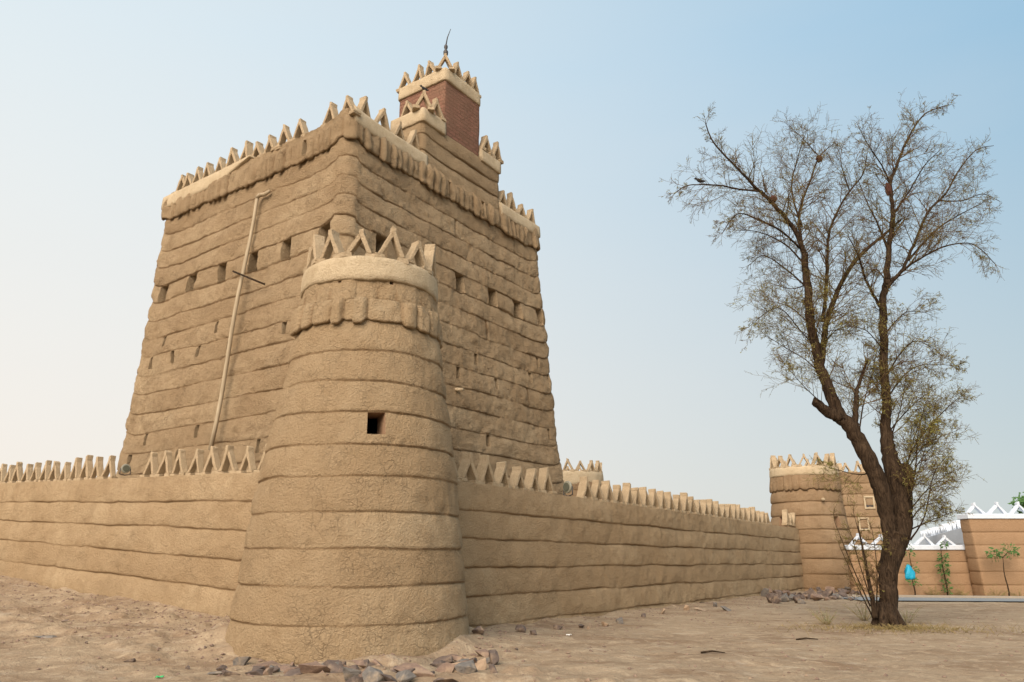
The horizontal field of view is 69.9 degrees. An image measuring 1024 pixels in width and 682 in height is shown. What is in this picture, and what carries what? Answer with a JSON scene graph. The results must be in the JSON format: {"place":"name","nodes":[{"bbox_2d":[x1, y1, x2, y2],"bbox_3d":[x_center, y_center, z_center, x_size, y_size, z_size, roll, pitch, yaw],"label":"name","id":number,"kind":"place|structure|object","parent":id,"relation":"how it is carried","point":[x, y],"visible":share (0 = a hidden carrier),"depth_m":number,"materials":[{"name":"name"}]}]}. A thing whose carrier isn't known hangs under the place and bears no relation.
{"place":"outdoors","nodes":[
{"label":"outdoors","id":0,"kind":"place"},
{"bbox_2d":[0,575,1023,681],"bbox_3d":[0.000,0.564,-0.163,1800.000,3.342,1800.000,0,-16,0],"label":"ground","id":1,"kind":"structure","parent":0,"point":[979,665],"depth_m":12.65,"materials":[{"name":"brown gravel"}]},
{"bbox_2d":[34,635,56,637],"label":"stone","id":2,"kind":"object","parent":1,"relation":"on","point":[49,636],"visible":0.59,"depth_m":12.85,"materials":[{"name":"beige stone"}]},
{"bbox_2d":[123,658,135,661],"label":"stone","id":3,"kind":"object","parent":1,"relation":"on","point":[132,660],"visible":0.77,"depth_m":11.00,"materials":[{"name":"brown stone"}]},
{"bbox_2d":[0,444,266,616],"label":"perimeter wall","id":4,"kind":"structure","parent":1,"relation":"on","point":[172,536],"depth_m":17.82,"materials":[{"name":"paint"}]},
{"bbox_2d":[119,464,130,475],"bbox_3d":[-10.132,3.377,19.192,0.270,0.305,0.106,13,-21,-38],"label":"flood light","id":5,"kind":"object","parent":4,"relation":"attached to","point":[125,468],"visible":1,"depth_m":19.16,"materials":[{"name":"grey metal"}]},
{"bbox_2d":[207,671,221,673],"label":"stone","id":6,"kind":"object","parent":1,"relation":"on","point":[217,672],"visible":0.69,"depth_m":10.07,"materials":[{"name":"brown stone"}]},
{"bbox_2d":[216,665,226,670],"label":"stone","id":7,"kind":"object","parent":1,"relation":"on","point":[222,667],"visible":0.72,"depth_m":10.39,"materials":[{"name":"stone"}]},
{"bbox_2d":[221,669,240,675],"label":"stone","id":8,"kind":"object","parent":1,"relation":"on","point":[226,672],"visible":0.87,"depth_m":9.91,"materials":[{"name":"brown stone"}]},
{"bbox_2d":[233,656,250,665],"bbox_3d":[-3.998,4.742,10.780,0.275,0.192,0.115,0,-16,1],"label":"stone","id":9,"kind":"object","parent":1,"relation":"on","point":[242,661],"visible":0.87,"depth_m":10.76,"materials":[{"name":"beige stone"}]},
{"bbox_2d":[245,669,262,674],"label":"stone","id":10,"kind":"object","parent":1,"relation":"on","point":[257,672],"visible":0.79,"depth_m":9.96,"materials":[{"name":"stone"}]},
{"bbox_2d":[252,666,265,670],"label":"stone","id":11,"kind":"object","parent":1,"relation":"on","point":[258,667],"visible":0.65,"depth_m":10.16,"materials":[{"name":"stone"}]},
{"bbox_2d":[251,660,280,667],"bbox_3d":[-3.594,4.797,10.755,0.572,0.144,0.369,6,-13,-12],"label":"stone","id":12,"kind":"object","parent":1,"relation":"on","point":[267,664],"visible":0.33,"depth_m":10.72,"materials":[{"name":"beige stone"}]},
{"bbox_2d":[263,667,273,674],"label":"stone","id":13,"kind":"object","parent":1,"relation":"on","point":[268,671],"visible":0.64,"depth_m":10.03,"materials":[{"name":"brown stone"}]},
{"bbox_2d":[273,665,278,672],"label":"stone","id":14,"kind":"object","parent":1,"relation":"on","point":[276,668],"visible":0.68,"depth_m":10.21,"materials":[{"name":"stone"}]},
{"bbox_2d":[279,664,287,670],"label":"stone","id":15,"kind":"object","parent":1,"relation":"on","point":[283,667],"visible":0.35,"depth_m":10.57,"materials":[{"name":"beige stone"}]},
{"bbox_2d":[283,667,295,672],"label":"stone","id":16,"kind":"object","parent":1,"relation":"on","point":[288,669],"visible":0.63,"depth_m":10.20,"materials":[{"name":"brown stone"}]},
{"bbox_2d":[283,668,302,675],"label":"stone","id":17,"kind":"object","parent":1,"relation":"on","point":[293,672],"visible":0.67,"depth_m":10.08,"materials":[{"name":"brown stone"}]},
{"bbox_2d":[298,662,330,673],"bbox_3d":[-2.713,4.532,10.100,0.435,0.188,0.188,-2,-16,6],"label":"stone","id":18,"kind":"object","parent":1,"relation":"on","point":[313,667],"visible":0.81,"depth_m":10.06,"materials":[{"name":"brown stone"}]},
{"bbox_2d":[323,660,342,672],"bbox_3d":[-2.543,4.643,10.392,0.362,0.216,0.220,-1,-16,3],"label":"stone","id":19,"kind":"object","parent":1,"relation":"on","point":[333,666],"visible":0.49,"depth_m":10.36,"materials":[{"name":"grey stone"}]},
{"bbox_2d":[116,29,565,494],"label":"square mud tower","id":20,"kind":"structure","parent":1,"relation":"on","point":[424,168],"depth_m":21.31,"materials":[{"name":"paint"}]},
{"bbox_2d":[157,285,168,302],"bbox_3d":[-10.697,-1.418,22.970,0.425,0.567,0.604,-10,-19,32],"label":"window","id":21,"kind":"structure","parent":20,"relation":"in","point":[163,291],"depth_m":22.96,"materials":[{"name":"paint"}]},
{"bbox_2d":[185,272,197,292],"bbox_3d":[-9.421,-1.690,22.081,0.417,0.594,0.636,-11,-19,33],"label":"window","id":22,"kind":"structure","parent":20,"relation":"in","point":[191,280],"depth_m":22.06,"materials":[{"name":"paint"}]},
{"bbox_2d":[217,262,226,282],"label":"window","id":23,"kind":"structure","parent":20,"relation":"in","point":[221,271],"depth_m":21.30,"materials":[{"name":"paint"}]},
{"bbox_2d":[208,190,270,449],"bbox_3d":[-6.957,-0.780,19.420,1.477,7.305,0.526,-9,-18,28],"label":"leaning pole","id":24,"kind":"object","parent":20,"relation":"attached to","point":[227,357],"visible":0.99,"depth_m":19.50,"materials":[{"name":"brown wood"}]},
{"bbox_2d":[247,251,257,272],"bbox_3d":[-7.009,-2.137,20.470,0.435,0.623,0.594,-11,-20,34],"label":"window","id":25,"kind":"structure","parent":20,"relation":"in","point":[252,266],"depth_m":20.49,"materials":[{"name":"paint"}]},
{"bbox_2d":[280,237,291,260],"bbox_3d":[-5.846,-2.384,19.676,0.444,0.599,0.592,-12,-20,35],"label":"window","id":26,"kind":"structure","parent":20,"relation":"in","point":[286,245],"depth_m":19.70,"materials":[{"name":"paint"}]},
{"bbox_2d":[318,221,330,242],"bbox_3d":[-4.614,-2.675,18.840,0.446,0.653,0.630,-11,-19,32],"label":"window","id":27,"kind":"structure","parent":20,"relation":"in","point":[323,231],"depth_m":18.88,"materials":[{"name":"paint"}]},
{"bbox_2d":[376,234,387,257],"bbox_3d":[-3.659,-2.443,19.443,0.596,0.619,0.434,-11,-20,34],"label":"window","id":28,"kind":"structure","parent":20,"relation":"in","point":[380,240],"depth_m":19.60,"materials":[{"name":"paint"}]},
{"bbox_2d":[455,273,465,292],"bbox_3d":[-1.770,-1.687,21.993,0.623,0.601,0.435,-11,-19,34],"label":"window","id":29,"kind":"structure","parent":20,"relation":"in","point":[460,287],"depth_m":22.10,"materials":[{"name":"paint"}]},
{"bbox_2d":[488,288,497,306],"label":"window","id":30,"kind":"structure","parent":20,"relation":"in","point":[492,295],"depth_m":23.39,"materials":[{"name":"paint"}]},
{"bbox_2d":[512,300,522,318],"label":"window","id":31,"kind":"structure","parent":20,"relation":"in","point":[517,313],"depth_m":24.46,"materials":[{"name":"paint"}]},
{"bbox_2d":[535,309,543,325],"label":"window","id":32,"kind":"structure","parent":20,"relation":"in","point":[539,313],"depth_m":25.50,"materials":[{"name":"paint"}]},
{"bbox_2d":[225,226,468,664],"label":"round mud tower","id":33,"kind":"structure","parent":1,"relation":"on","point":[353,543],"depth_m":12.36,"materials":[{"name":"paint"}]},
{"bbox_2d":[367,412,385,433],"bbox_3d":[-2.403,1.474,12.761,0.317,0.402,0.633,5,-17,-18],"label":"window","id":34,"kind":"structure","parent":33,"relation":"in","point":[381,419],"depth_m":12.79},
{"bbox_2d":[342,666,360,680],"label":"stone","id":35,"kind":"object","parent":1,"relation":"on","point":[348,673],"visible":0.79,"depth_m":9.44,"materials":[{"name":"stone"}]},
{"bbox_2d":[349,664,358,668],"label":"stone","id":36,"kind":"object","parent":1,"relation":"on","point":[355,666],"visible":0.33,"depth_m":10.47,"materials":[{"name":"beige stone"}]},
{"bbox_2d":[345,676,363,681],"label":"stone","id":37,"kind":"object","parent":1,"relation":"on","point":[356,679],"visible":0.91,"depth_m":9.21,"materials":[{"name":"beige stone"}]},
{"bbox_2d":[352,660,374,667],"bbox_3d":[-1.998,4.374,9.857,0.356,0.128,0.244,21,-23,-11],"label":"stone","id":38,"kind":"object","parent":1,"relation":"on","point":[361,664],"visible":0.68,"depth_m":9.79,"materials":[{"name":"beige stone"}]},
{"bbox_2d":[362,666,385,681],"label":"stone","id":39,"kind":"object","parent":1,"relation":"on","point":[370,674],"visible":0.97,"depth_m":9.22,"materials":[{"name":"beige stone"}]},
{"bbox_2d":[372,659,383,666],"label":"stone","id":40,"kind":"object","parent":1,"relation":"on","point":[375,661],"visible":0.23,"depth_m":10.30,"materials":[{"name":"beige stone"}]},
{"bbox_2d":[381,674,396,681],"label":"stone","id":41,"kind":"object","parent":1,"relation":"on","point":[388,677],"visible":0.84,"depth_m":9.21,"materials":[{"name":"brown stone"}]},
{"bbox_2d":[395,670,416,681],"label":"stone","id":42,"kind":"object","parent":1,"relation":"on","point":[405,676],"visible":0.9,"depth_m":9.43,"materials":[{"name":"white stone"}]},
{"bbox_2d":[393,663,435,676],"bbox_3d":[-1.243,4.439,9.816,0.637,0.207,0.430,-3,-23,27],"label":"stone","id":43,"kind":"object","parent":1,"relation":"on","point":[419,671],"visible":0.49,"depth_m":9.74,"materials":[{"name":"brown stone"}]},
{"bbox_2d":[430,660,445,667],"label":"stone","id":44,"kind":"object","parent":1,"relation":"on","point":[437,664],"visible":0.6,"depth_m":10.56,"materials":[{"name":"grey stone"}]},
{"bbox_2d":[433,655,452,662],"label":"stone","id":45,"kind":"object","parent":1,"relation":"on","point":[449,659],"visible":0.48,"depth_m":11.21,"materials":[{"name":"brown stone"}]},
{"bbox_2d":[435,662,455,672],"bbox_3d":[-0.921,4.572,10.206,0.304,0.191,0.214,-6,-4,5],"label":"stone","id":46,"kind":"object","parent":1,"relation":"on","point":[446,667],"visible":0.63,"depth_m":10.15,"materials":[{"name":"beige stone"}]},
{"bbox_2d":[433,678,458,681],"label":"stone","id":47,"kind":"object","parent":1,"relation":"on","point":[444,680],"visible":1,"depth_m":9.37,"materials":[{"name":"brown stone"}]},
{"bbox_2d":[446,654,461,660],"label":"stone","id":48,"kind":"object","parent":1,"relation":"on","point":[455,657],"visible":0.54,"depth_m":11.24,"materials":[{"name":"beige stone"}]},
{"bbox_2d":[455,660,477,673],"bbox_3d":[-0.599,4.579,10.157,0.379,0.260,0.166,9,-18,-28],"label":"stone","id":49,"kind":"object","parent":1,"relation":"on","point":[468,667],"visible":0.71,"depth_m":10.12,"materials":[{"name":"grey stone"}]},
{"bbox_2d":[472,626,483,634],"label":"stone","id":50,"kind":"object","parent":1,"relation":"on","point":[478,630],"visible":0.95,"depth_m":13.06,"materials":[{"name":"brown stone"}]},
{"bbox_2d":[475,658,486,669],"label":"stone","id":51,"kind":"object","parent":1,"relation":"on","point":[481,664],"visible":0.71,"depth_m":10.71,"materials":[{"name":"beige stone"}]},
{"bbox_2d":[475,649,488,656],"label":"stone","id":52,"kind":"object","parent":1,"relation":"on","point":[483,652],"visible":0.62,"depth_m":11.77,"materials":[{"name":"beige stone"}]},
{"bbox_2d":[488,664,497,672],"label":"stone","id":53,"kind":"object","parent":1,"relation":"on","point":[492,668],"visible":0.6,"depth_m":10.14,"materials":[{"name":"brown stone"}]},
{"bbox_2d":[488,649,498,664],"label":"stone","id":54,"kind":"object","parent":1,"relation":"on","point":[494,656],"visible":0.85,"depth_m":11.29,"materials":[{"name":"brown stone"}]},
{"bbox_2d":[515,624,525,632],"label":"stone","id":55,"kind":"object","parent":1,"relation":"on","point":[520,628],"visible":0.86,"depth_m":15.02,"materials":[{"name":"brown stone"}]},
{"bbox_2d":[530,630,536,634],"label":"stone","id":56,"kind":"object","parent":1,"relation":"on","point":[532,632],"visible":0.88,"depth_m":14.38,"materials":[{"name":"brown stone"}]},
{"bbox_2d":[553,624,562,629],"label":"stone","id":57,"kind":"object","parent":1,"relation":"on","point":[557,627],"visible":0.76,"depth_m":16.03,"materials":[{"name":"brown stone"}]},
{"bbox_2d":[562,458,603,496],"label":"round mud tower","id":58,"kind":"structure","parent":1,"relation":"on","point":[573,476],"depth_m":38.16,"materials":[{"name":"beige paint"}]},
{"bbox_2d":[616,617,622,623],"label":"stone","id":59,"kind":"object","parent":1,"relation":"on","point":[619,620],"visible":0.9,"depth_m":17.78,"materials":[{"name":"beige stone"}]},
{"bbox_2d":[453,452,804,627],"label":"perimeter wall","id":60,"kind":"structure","parent":1,"relation":"on","point":[533,549],"depth_m":20.75,"materials":[{"name":"paint"}]},
{"bbox_2d":[563,481,572,495],"bbox_3d":[1.547,4.089,20.251,0.152,0.436,0.386,12,-20,-37],"label":"flood light","id":61,"kind":"object","parent":60,"relation":"attached to","point":[567,487],"visible":0.99,"depth_m":20.18,"materials":[{"name":"grey metal"}]},
{"bbox_2d":[701,650,724,653],"bbox_3d":[3.347,5.187,12.207,0.405,0.053,0.072,0,-16,0],"label":"dry stick","id":62,"kind":"object","parent":1,"relation":"on","point":[711,651],"visible":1,"depth_m":12.20,"materials":[{"name":"brown wood"}]},
{"bbox_2d":[761,588,768,596],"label":"stone","id":63,"kind":"object","parent":1,"relation":"on","point":[764,591],"visible":0.68,"depth_m":30.81,"materials":[{"name":"brown stone"}]},
{"bbox_2d":[766,593,777,602],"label":"stone","id":64,"kind":"object","parent":1,"relation":"on","point":[769,596],"visible":0.62,"depth_m":26.61,"materials":[{"name":"brown stone"}]},
{"bbox_2d":[771,595,781,603],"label":"stone","id":65,"kind":"object","parent":1,"relation":"on","point":[775,599],"visible":0.98,"depth_m":26.17,"materials":[{"name":"beige stone"}]},
{"bbox_2d":[773,590,783,597],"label":"stone","id":66,"kind":"object","parent":1,"relation":"on","point":[779,592],"visible":0.54,"depth_m":29.02,"materials":[{"name":"stone"}]},
{"bbox_2d":[780,593,789,601],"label":"stone","id":67,"kind":"object","parent":1,"relation":"on","point":[784,597],"visible":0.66,"depth_m":27.15,"materials":[{"name":"grey stone"}]},
{"bbox_2d":[782,590,790,595],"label":"stone","id":68,"kind":"object","parent":1,"relation":"on","point":[788,592],"visible":0.5,"depth_m":30.12,"materials":[{"name":"brown stone"}]},
{"bbox_2d":[792,594,800,602],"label":"stone","id":69,"kind":"object","parent":1,"relation":"on","point":[796,597],"visible":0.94,"depth_m":26.58,"materials":[{"name":"beige stone"}]},
{"bbox_2d":[797,599,805,603],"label":"stone","id":70,"kind":"object","parent":1,"relation":"on","point":[801,601],"visible":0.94,"depth_m":26.34,"materials":[{"name":"beige stone"}]},
{"bbox_2d":[796,637,817,639],"bbox_3d":[5.841,5.904,14.510,0.455,0.050,0.073,2,-16,-8],"label":"dry stick","id":71,"kind":"object","parent":1,"relation":"on","point":[805,638],"visible":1,"depth_m":14.51,"materials":[{"name":"brown wood"}]},
{"bbox_2d":[769,452,851,591],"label":"round mud tower","id":72,"kind":"structure","parent":1,"relation":"on","point":[810,505],"depth_m":37.88,"materials":[{"name":"beige paint"}]},
{"bbox_2d":[834,516,840,526],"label":"window","id":73,"kind":"structure","parent":72,"relation":"in","point":[837,518],"depth_m":37.82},
{"bbox_2d":[807,588,816,593],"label":"stone","id":74,"kind":"object","parent":1,"relation":"on","point":[810,591],"visible":0.74,"depth_m":33.44,"materials":[{"name":"brown stone"}]},
{"bbox_2d":[810,594,823,600],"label":"stone","id":75,"kind":"object","parent":1,"relation":"on","point":[815,597],"visible":0.97,"depth_m":28.23,"materials":[{"name":"beige stone"}]},
{"bbox_2d":[809,607,836,624],"bbox_3d":[7.771,6.790,18.219,0.850,0.551,0.830,0,-16,0],"label":"weed","id":76,"kind":"object","parent":1,"relation":"on","point":[827,619],"visible":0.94,"depth_m":18.29,"materials":[{"name":"brown plant"}]},
{"bbox_2d":[821,588,832,597],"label":"stone","id":77,"kind":"object","parent":1,"relation":"on","point":[827,592],"visible":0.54,"depth_m":30.20,"materials":[{"name":"stone"}]},
{"bbox_2d":[825,586,835,592],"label":"stone","id":78,"kind":"object","parent":1,"relation":"on","point":[831,588],"visible":0.54,"depth_m":35.47,"materials":[{"name":"brown stone"}]},
{"bbox_2d":[658,87,1004,628],"bbox_3d":[9.593,-0.249,19.672,11.832,15.200,4.857,2,-16,-6],"label":"acacia tree","id":79,"kind":"object","parent":1,"relation":"on","point":[894,483],"visible":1,"depth_m":19.25,"materials":[{"name":"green plant"}]},
{"bbox_2d":[885,183,891,194],"bbox_3d":[10.587,-4.269,20.595,0.182,0.430,0.173,0,-16,0],"label":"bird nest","id":80,"kind":"object","parent":79,"relation":"attached to","point":[888,188],"visible":0.93,"depth_m":20.54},
{"bbox_2d":[828,595,837,599],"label":"stone","id":81,"kind":"object","parent":1,"relation":"on","point":[833,597],"visible":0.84,"depth_m":29.19,"materials":[{"name":"beige stone"}]},
{"bbox_2d":[838,590,846,596],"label":"stone","id":82,"kind":"object","parent":1,"relation":"on","point":[841,593],"visible":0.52,"depth_m":30.63,"materials":[{"name":"brown stone"}]},
{"bbox_2d":[837,588,849,593],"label":"stone","id":83,"kind":"object","parent":1,"relation":"on","point":[845,590],"visible":0.37,"depth_m":33.38,"materials":[{"name":"stone"}]},
{"bbox_2d":[842,594,870,620],"bbox_3d":[9.389,7.122,19.542,1.136,0.690,0.930,6,-17,-21],"label":"weed","id":84,"kind":"object","parent":1,"relation":"on","point":[864,615],"visible":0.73,"depth_m":19.43,"materials":[{"name":"brown plant"}]},
{"bbox_2d":[837,461,882,544],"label":"mud watchtower","id":85,"kind":"structure","parent":1,"relation":"on","point":[869,507],"depth_m":45.81,"materials":[{"name":"beige paint"}]},
{"bbox_2d":[858,517,869,529],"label":"window","id":86,"kind":"structure","parent":85,"relation":"in","point":[859,518],"depth_m":45.43,"materials":[{"name":"beige paint"}]},
{"bbox_2d":[863,496,875,508],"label":"window","id":87,"kind":"structure","parent":85,"relation":"in","point":[865,506],"depth_m":45.76,"materials":[{"name":"beige paint"}]},
{"bbox_2d":[742,619,1023,638],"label":"dry grass","id":88,"kind":"structure","parent":1,"relation":"on","point":[909,628],"depth_m":16.91,"materials":[{"name":"beige plant"}]},
{"bbox_2d":[845,533,972,595],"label":"boundary wall","id":89,"kind":"structure","parent":1,"relation":"on","point":[925,557],"depth_m":33.36,"materials":[{"name":"brown paint"}]},
{"bbox_2d":[899,605,924,622],"bbox_3d":[10.239,7.089,19.010,0.897,0.461,0.827,-6,-17,20],"label":"weed","id":90,"kind":"object","parent":1,"relation":"on","point":[903,615],"visible":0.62,"depth_m":18.86,"materials":[{"name":"brown plant"}]},
{"bbox_2d":[904,544,921,594],"bbox_3d":[17.860,10.232,32.752,0.772,2.304,0.711,0,-16,0],"label":"sapling","id":91,"kind":"object","parent":1,"relation":"on","point":[911,550],"visible":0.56,"depth_m":32.68,"materials":[{"name":"green plant"}]},
{"bbox_2d":[923,584,945,594],"bbox_3d":[18.873,11.117,32.672,0.957,0.605,1.065,0,-16,0],"label":"dry shrub","id":92,"kind":"object","parent":1,"relation":"on","point":[934,590],"visible":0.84,"depth_m":32.69,"materials":[{"name":"brown plant"}]},
{"bbox_2d":[847,594,1023,597],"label":"kerb","id":93,"kind":"structure","parent":1,"relation":"on","point":[936,596],"depth_m":30.96,"materials":[{"name":"concrete"}]},
{"bbox_2d":[918,520,963,544],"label":"boundary wall","id":94,"kind":"structure","parent":1,"relation":"on","point":[953,533],"depth_m":42.52,"materials":[{"name":"white paint"}]},
{"bbox_2d":[935,541,952,594],"bbox_3d":[19.408,10.215,32.875,0.683,2.395,0.762,-14,-22,41],"label":"sapling","id":95,"kind":"object","parent":1,"relation":"on","point":[943,571],"visible":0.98,"depth_m":32.80,"materials":[{"name":"green plant"}]},
{"bbox_2d":[947,584,973,595],"bbox_3d":[19.944,11.147,32.720,1.178,0.580,0.877,6,-17,-19],"label":"dry shrub","id":96,"kind":"object","parent":1,"relation":"on","point":[959,593],"visible":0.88,"depth_m":32.57,"materials":[{"name":"brown plant"}]},
{"bbox_2d":[957,501,1023,595],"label":"boundary wall","id":97,"kind":"structure","parent":1,"relation":"on","point":[982,531],"depth_m":32.76,"materials":[{"name":"brown paint"}]},
{"bbox_2d":[984,584,1005,595],"bbox_3d":[20.998,10.830,31.745,1.121,0.682,1.188,0,-16,0],"label":"dry shrub","id":98,"kind":"object","parent":1,"relation":"on","point":[1002,594],"visible":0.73,"depth_m":31.74,"materials":[{"name":"brown plant"}]},
{"bbox_2d":[985,544,1020,595],"bbox_3d":[21.346,9.921,31.710,1.513,2.374,0.856,0,-16,0],"label":"sapling","id":99,"kind":"object","parent":1,"relation":"on","point":[1014,551],"visible":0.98,"depth_m":31.82,"materials":[{"name":"green plant"}]},
{"bbox_2d":[1007,492,1023,513],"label":"leafy tree","id":100,"kind":"object","parent":1,"relation":"on","point":[1019,499],"visible":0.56,"depth_m":41.07,"materials":[{"name":"green plant"}]},
{"bbox_2d":[0,0,1023,544],"label":"sky","id":101,"kind":"structure","parent":0,"point":[105,105],"materials":[{"name":"blue"}]},
{"bbox_2d":[904,565,914,579],"bbox_3d":[9.585,5.567,17.640,0.236,0.368,0.180,-8,-18,25],"label":"plastic bag","id":102,"kind":"object","parent":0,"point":[909,572],"visible":1,"depth_m":17.59,"materials":[{"name":"blue plastic"}]},
{"bbox_2d":[844,597,1023,600],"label":"road","id":103,"kind":"structure","parent":0,"point":[951,599],"depth_m":29.67,"materials":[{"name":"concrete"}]}
]}

